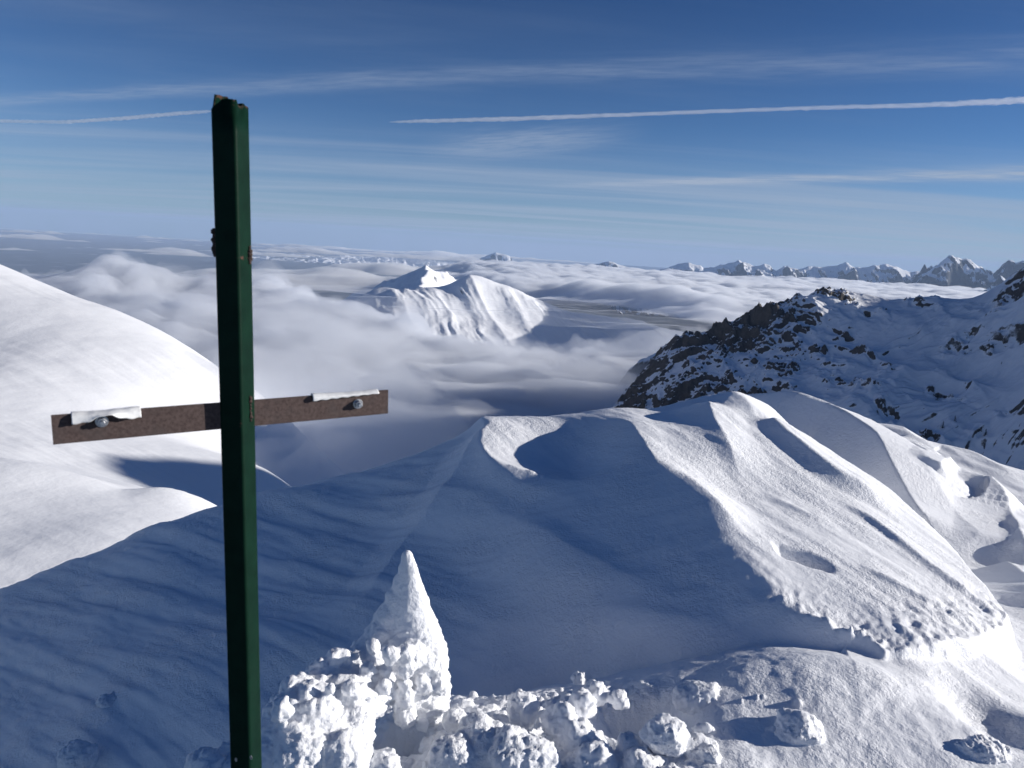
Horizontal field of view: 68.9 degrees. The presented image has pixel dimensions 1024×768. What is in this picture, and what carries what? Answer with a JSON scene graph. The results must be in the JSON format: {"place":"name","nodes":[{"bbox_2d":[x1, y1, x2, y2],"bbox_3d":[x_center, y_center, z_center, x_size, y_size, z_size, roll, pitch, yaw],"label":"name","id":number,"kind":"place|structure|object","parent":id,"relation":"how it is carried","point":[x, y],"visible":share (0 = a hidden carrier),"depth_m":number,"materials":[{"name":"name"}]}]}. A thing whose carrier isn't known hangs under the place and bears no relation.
{"place":"outdoors","nodes":[
{"label":"outdoors","id":0,"kind":"place"},
{"bbox_2d":[0,264,353,587],"bbox_3d":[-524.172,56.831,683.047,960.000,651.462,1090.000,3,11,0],"label":"snow slope","id":1,"kind":"structure","parent":0,"point":[62,352],"depth_m":538.97,"materials":[{"name":"white snow"}]},
{"bbox_2d":[218,265,455,378],"bbox_3d":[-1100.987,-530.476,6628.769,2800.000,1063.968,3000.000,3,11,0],"label":"mountain peak","id":2,"kind":"structure","parent":0,"point":[276,347],"depth_m":6394.24,"materials":[{"name":"white snow"}]},
{"bbox_2d":[252,253,476,270],"bbox_3d":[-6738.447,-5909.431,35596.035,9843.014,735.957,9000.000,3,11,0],"label":"mountain range","id":3,"kind":"structure","parent":0,"point":[392,260],"depth_m":33697.18,"materials":[{"name":"white snow"}]},
{"bbox_2d":[0,229,733,472],"bbox_3d":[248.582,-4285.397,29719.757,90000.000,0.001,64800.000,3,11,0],"label":"clouds","id":4,"kind":"structure","parent":0,"point":[167,286],"depth_m":17291.42,"materials":[{"name":"white"}]},
{"bbox_2d":[254,275,683,429],"bbox_3d":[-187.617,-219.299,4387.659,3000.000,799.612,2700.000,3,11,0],"label":"mountain peak","id":5,"kind":"structure","parent":0,"point":[471,348],"depth_m":3913.77,"materials":[{"name":"white snow"}]},
{"bbox_2d":[472,252,520,282],"bbox_3d":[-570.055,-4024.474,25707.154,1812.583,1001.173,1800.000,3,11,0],"label":"mountain peak","id":6,"kind":"structure","parent":0,"point":[496,266],"depth_m":25331.83,"materials":[{"name":"white snow"}]},
{"bbox_2d":[0,391,1023,767],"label":"snow ground","id":7,"kind":"structure","parent":0,"point":[852,581],"depth_m":3.76,"materials":[{"name":"white snow"}]},
{"bbox_2d":[56,739,99,767],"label":"snow clump","id":8,"kind":"object","parent":7,"relation":"on","point":[77,753],"visible":0.98,"depth_m":3.34,"materials":[{"name":"white snow"}]},
{"bbox_2d":[95,691,116,707],"bbox_3d":[-2.008,1.577,3.720,0.120,0.074,0.111,3,11,0],"label":"snow clump","id":9,"kind":"object","parent":7,"relation":"on","point":[105,700],"visible":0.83,"depth_m":3.69,"materials":[{"name":"white snow"}]},
{"bbox_2d":[51,94,387,767],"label":"summit cross","id":10,"kind":"object","parent":7,"relation":"on","point":[237,414],"visible":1,"depth_m":1.43,"materials":[{"name":"green paint"}]},
{"bbox_2d":[261,550,451,767],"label":"snow spire","id":11,"kind":"structure","parent":7,"relation":"on","point":[330,707],"depth_m":2.32,"materials":[{"name":"white snow"}]},
{"bbox_2d":[429,710,447,725],"bbox_3d":[-0.271,1.145,2.567,0.120,0.094,0.109,3,11,0],"label":"snow clump","id":12,"kind":"object","parent":7,"relation":"on","point":[438,721],"visible":0.07,"depth_m":2.52,"materials":[{"name":"white snow"}]},
{"bbox_2d":[184,680,722,767],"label":"snow rubble","id":13,"kind":"object","parent":7,"relation":"on","point":[517,729],"visible":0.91,"depth_m":2.27,"materials":[{"name":"white snow"}]},
{"bbox_2d":[570,671,588,684],"bbox_3d":[0.268,1.180,2.944,0.064,0.093,0.078,-6,14,-40],"label":"snow clump","id":14,"kind":"object","parent":7,"relation":"on","point":[578,678],"visible":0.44,"depth_m":2.92,"materials":[{"name":"white snow"}]},
{"bbox_2d":[585,679,595,685],"bbox_3d":[0.315,1.164,2.881,0.055,0.045,0.043,12,14,39],"label":"snow clump","id":15,"kind":"object","parent":7,"relation":"on","point":[588,682],"visible":0.23,"depth_m":2.88,"materials":[{"name":"white snow"}]},
{"bbox_2d":[639,713,689,757],"bbox_3d":[0.466,1.070,2.273,0.135,0.100,0.132,12,13,37],"label":"snow clump","id":16,"kind":"object","parent":7,"relation":"on","point":[665,734],"visible":1,"depth_m":2.24,"materials":[{"name":"white snow"}]},
{"bbox_2d":[774,707,825,745],"bbox_3d":[0.910,1.103,2.374,0.168,0.124,0.143,3,11,0],"label":"snow clump","id":17,"kind":"object","parent":7,"relation":"on","point":[795,727],"visible":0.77,"depth_m":2.34,"materials":[{"name":"white snow"}]},
{"bbox_2d":[954,734,1011,764],"bbox_3d":[1.483,1.163,2.356,0.175,0.087,0.111,3,11,0],"label":"snow clump","id":18,"kind":"object","parent":7,"relation":"on","point":[984,748],"visible":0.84,"depth_m":2.33,"materials":[{"name":"white snow"}]},
{"bbox_2d":[0,0,1023,272],"label":"sky","id":19,"kind":"structure","parent":0,"point":[798,134],"materials":[{"name":"blue"}]},
{"bbox_2d":[566,261,637,302],"bbox_3d":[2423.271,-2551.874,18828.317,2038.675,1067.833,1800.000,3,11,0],"label":"cloud","id":20,"kind":"structure","parent":0,"point":[600,282],"depth_m":18483.69,"materials":[{"name":"white"}]},
{"bbox_2d":[603,353,655,408],"bbox_3d":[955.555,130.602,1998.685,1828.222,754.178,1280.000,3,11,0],"label":"cloud","id":21,"kind":"structure","parent":0,"point":[628,379],"depth_m":2007.72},
{"bbox_2d":[603,260,918,319],"bbox_3d":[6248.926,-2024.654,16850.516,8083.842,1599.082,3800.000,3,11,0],"label":"mountain range","id":22,"kind":"structure","parent":0,"point":[734,290],"depth_m":16257.13,"materials":[{"name":"white snow"}]},
{"bbox_2d":[610,268,1023,469],"bbox_3d":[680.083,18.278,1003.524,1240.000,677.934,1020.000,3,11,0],"label":"mountain ridge","id":23,"kind":"structure","parent":0,"point":[906,361],"depth_m":854.02,"materials":[{"name":"white snow"}]},
{"bbox_2d":[891,255,1023,299],"bbox_3d":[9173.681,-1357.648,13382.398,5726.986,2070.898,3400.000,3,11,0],"label":"mountain range","id":24,"kind":"structure","parent":0,"point":[951,276],"depth_m":13192.02,"materials":[{"name":"white snow"}]},
{"bbox_2d":[975,275,1005,296],"bbox_3d":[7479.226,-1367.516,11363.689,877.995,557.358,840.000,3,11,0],"label":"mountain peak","id":25,"kind":"structure","parent":0,"point":[1000,280],"depth_m":11332.49,"materials":[{"name":"white snow"}]}
]}

